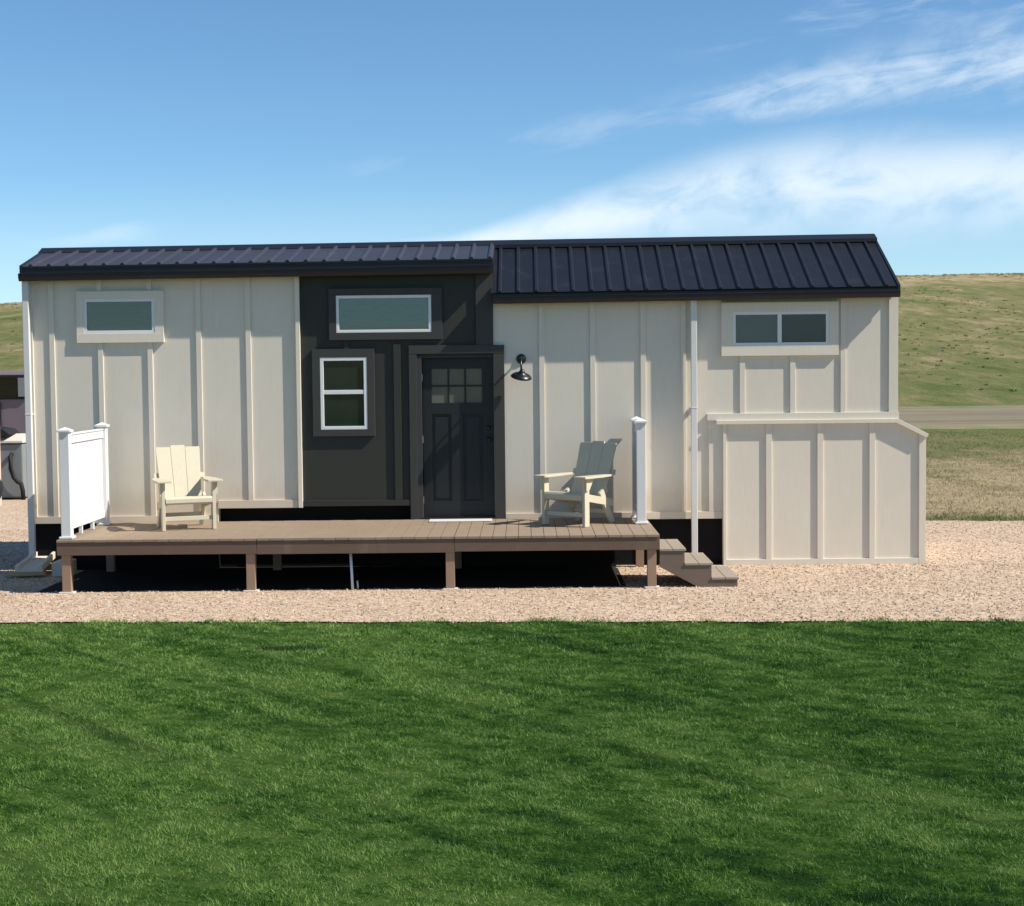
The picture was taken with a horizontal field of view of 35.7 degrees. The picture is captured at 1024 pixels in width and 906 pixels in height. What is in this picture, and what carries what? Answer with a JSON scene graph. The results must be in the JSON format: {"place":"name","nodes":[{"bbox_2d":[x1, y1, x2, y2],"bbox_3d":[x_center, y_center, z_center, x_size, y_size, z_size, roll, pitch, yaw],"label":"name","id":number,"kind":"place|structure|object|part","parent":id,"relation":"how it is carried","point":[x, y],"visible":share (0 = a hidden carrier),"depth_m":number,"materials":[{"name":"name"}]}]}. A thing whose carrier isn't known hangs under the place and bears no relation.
{"place":"outdoors","nodes":[
{"label":"outdoors","id":0,"kind":"place"},
{"bbox_2d":[0,480,2,498],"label":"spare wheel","id":1,"kind":"object","parent":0,"point":[1,489],"visible":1,"depth_m":29.69,"materials":[{"name":"black rubber"}]},
{"bbox_2d":[0,615,1023,905],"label":"lawn","id":2,"kind":"structure","parent":0,"point":[316,732],"depth_m":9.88,"materials":[{"name":"green plant"}]},
{"bbox_2d":[0,273,1023,623],"bbox_3d":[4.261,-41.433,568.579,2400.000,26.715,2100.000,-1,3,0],"label":"ground","id":3,"kind":"structure","parent":0,"point":[936,387],"depth_m":135.51,"materials":[{"name":"green plant"}]},
{"bbox_2d":[0,497,1023,622],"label":"gravel pad","id":4,"kind":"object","parent":3,"relation":"on","point":[13,514],"visible":0.29,"depth_m":17.42,"materials":[{"name":"beige gravel"}]},
{"bbox_2d":[0,455,1,505],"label":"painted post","id":5,"kind":"object","parent":4,"relation":"on","point":[0,479],"visible":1,"depth_m":30.13,"materials":[{"name":"white paint"}]},
{"bbox_2d":[0,370,25,432],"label":"camper trailer","id":6,"kind":"object","parent":4,"relation":"on","point":[12,403],"visible":0.12,"depth_m":34.88,"materials":[{"name":"black metal"}]},
{"bbox_3d":[-11.059,-1.443,34.826,0.860,0.540,0.064,-1,3,0],"label":"window","id":7,"kind":"part","parent":6,"relation":"part of","materials":[{"name":"black glass"}]},
{"bbox_2d":[0,426,26,499],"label":"utility cabinet","id":8,"kind":"object","parent":4,"relation":"on","point":[13,462],"visible":0.8,"depth_m":31.54,"materials":[{"name":"grey paint"}]},
{"bbox_2d":[7,552,54,576],"bbox_3d":[-5.935,1.381,19.820,0.516,0.224,0.719,-1,3,0],"label":"splash block","id":9,"kind":"object","parent":4,"relation":"on","point":[39,565],"depth_m":19.60,"materials":[{"name":"concrete"}]},
{"bbox_2d":[52,559,76,575],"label":"concrete block","id":10,"kind":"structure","parent":4,"relation":"on","point":[57,568],"depth_m":19.63,"materials":[{"name":"grey concrete"}]},
{"bbox_2d":[38,565,625,591],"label":"bare soil","id":11,"kind":"structure","parent":4,"relation":"on","point":[317,577],"depth_m":19.13,"materials":[{"name":"black soil"}]},
{"bbox_2d":[349,553,358,589],"bbox_3d":[-1.800,1.351,18.138,0.106,0.442,0.048,-2,3,-18],"label":"drain pipe","id":12,"kind":"object","parent":11,"relation":"on","point":[351,572],"visible":1,"depth_m":18.12,"materials":[{"name":"white plastic"}]},
{"bbox_2d":[56,517,659,593],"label":"wooden deck","id":13,"kind":"structure","parent":4,"relation":"on","point":[453,541],"depth_m":18.04,"materials":[{"name":"brown wood"}]},
{"bbox_2d":[56,422,111,538],"bbox_3d":[-5.077,0.298,18.928,0.156,1.275,1.746,-1,3,0],"label":"vinyl railing","id":14,"kind":"object","parent":13,"relation":"on","point":[84,479],"visible":1,"depth_m":18.80,"materials":[{"name":"white plastic"}]},
{"bbox_2d":[152,445,222,530],"bbox_3d":[-3.977,0.423,19.271,0.790,1.007,0.842,-2,3,-21],"label":"adirondack chair","id":15,"kind":"object","parent":13,"relation":"on","point":[179,475],"visible":1,"depth_m":19.46,"materials":[{"name":"beige wood"}]},
{"bbox_2d":[533,441,616,526],"bbox_3d":[0.821,0.373,19.271,0.790,1.007,0.842,2,4,38],"label":"adirondack chair","id":16,"kind":"object","parent":13,"relation":"on","point":[593,471],"visible":1,"depth_m":19.32,"materials":[{"name":"beige wood"}]},
{"bbox_2d":[630,416,647,523],"bbox_3d":[1.558,0.197,19.527,0.156,1.275,0.876,-1,3,0],"label":"vinyl railing","id":17,"kind":"object","parent":13,"relation":"on","point":[638,469],"visible":1,"depth_m":19.13,"materials":[{"name":"white plastic"}]},
{"bbox_2d":[18,234,927,569],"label":"tiny house","id":18,"kind":"structure","parent":4,"relation":"on","point":[752,380],"depth_m":19.99,"materials":[{"name":"beige wood"}]},
{"bbox_2d":[76,291,164,342],"bbox_3d":[-4.917,-1.707,19.955,1.095,0.645,0.046,-1,3,0],"label":"window","id":19,"kind":"structure","parent":18,"relation":"in","point":[101,316],"depth_m":19.95,"materials":[{"name":"white plastic"}]},
{"bbox_2d":[312,349,374,436],"bbox_3d":[-2.115,-0.758,19.985,0.780,1.094,0.046,-1,3,0],"label":"window","id":20,"kind":"structure","parent":18,"relation":"in","point":[343,380],"depth_m":19.98,"materials":[{"name":"white plastic"}]},
{"bbox_2d":[328,288,441,339],"bbox_3d":[-1.586,-1.741,19.928,1.418,0.641,0.046,-1,3,0],"label":"window","id":21,"kind":"structure","parent":18,"relation":"in","point":[366,313],"depth_m":19.92,"materials":[{"name":"white plastic"}]},
{"bbox_2d":[422,357,494,515],"bbox_3d":[-0.680,-0.199,20.084,0.915,2.004,0.118,-1,3,0],"label":"door","id":22,"kind":"structure","parent":18,"relation":"in","point":[458,393],"depth_m":20.10,"materials":[{"name":"grey paint"}]},
{"bbox_2d":[429,518,491,521],"bbox_3d":[-0.639,0.837,19.789,0.780,0.013,0.260,-1,3,0],"label":"threshold","id":23,"kind":"object","parent":18,"relation":"attached to","point":[458,520],"depth_m":19.69,"materials":[{"name":"white plastic"}]},
{"bbox_2d":[721,301,838,355],"bbox_3d":[3.350,-1.553,19.900,1.462,0.667,0.046,-1,3,0],"label":"window","id":24,"kind":"structure","parent":18,"relation":"in","point":[747,328],"depth_m":19.89,"materials":[{"name":"white plastic"}]},
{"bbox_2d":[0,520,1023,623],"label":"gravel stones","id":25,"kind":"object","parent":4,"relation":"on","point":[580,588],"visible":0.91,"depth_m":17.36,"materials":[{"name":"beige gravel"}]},
{"bbox_2d":[656,539,738,586],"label":"deck steps","id":26,"kind":"structure","parent":4,"relation":"on","point":[695,569],"depth_m":18.07,"materials":[{"name":"brown wood"}]},
{"bbox_2d":[0,272,1023,391],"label":"hillside scrub","id":27,"kind":"object","parent":3,"relation":"on","point":[931,276],"visible":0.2,"depth_m":193.54,"materials":[{"name":"green plant"}]},
{"bbox_2d":[0,0,1023,302],"label":"sky","id":28,"kind":"structure","parent":0,"point":[124,123],"materials":[{"name":"blue"}]},
{"bbox_2d":[898,405,1023,428],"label":"dirt road","id":29,"kind":"structure","parent":0,"point":[967,417],"depth_m":74.84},
{"bbox_2d":[926,430,1023,520],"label":"field grass","id":30,"kind":"structure","parent":0,"point":[986,499],"depth_m":32.78,"materials":[{"name":"green plant"}]}
]}

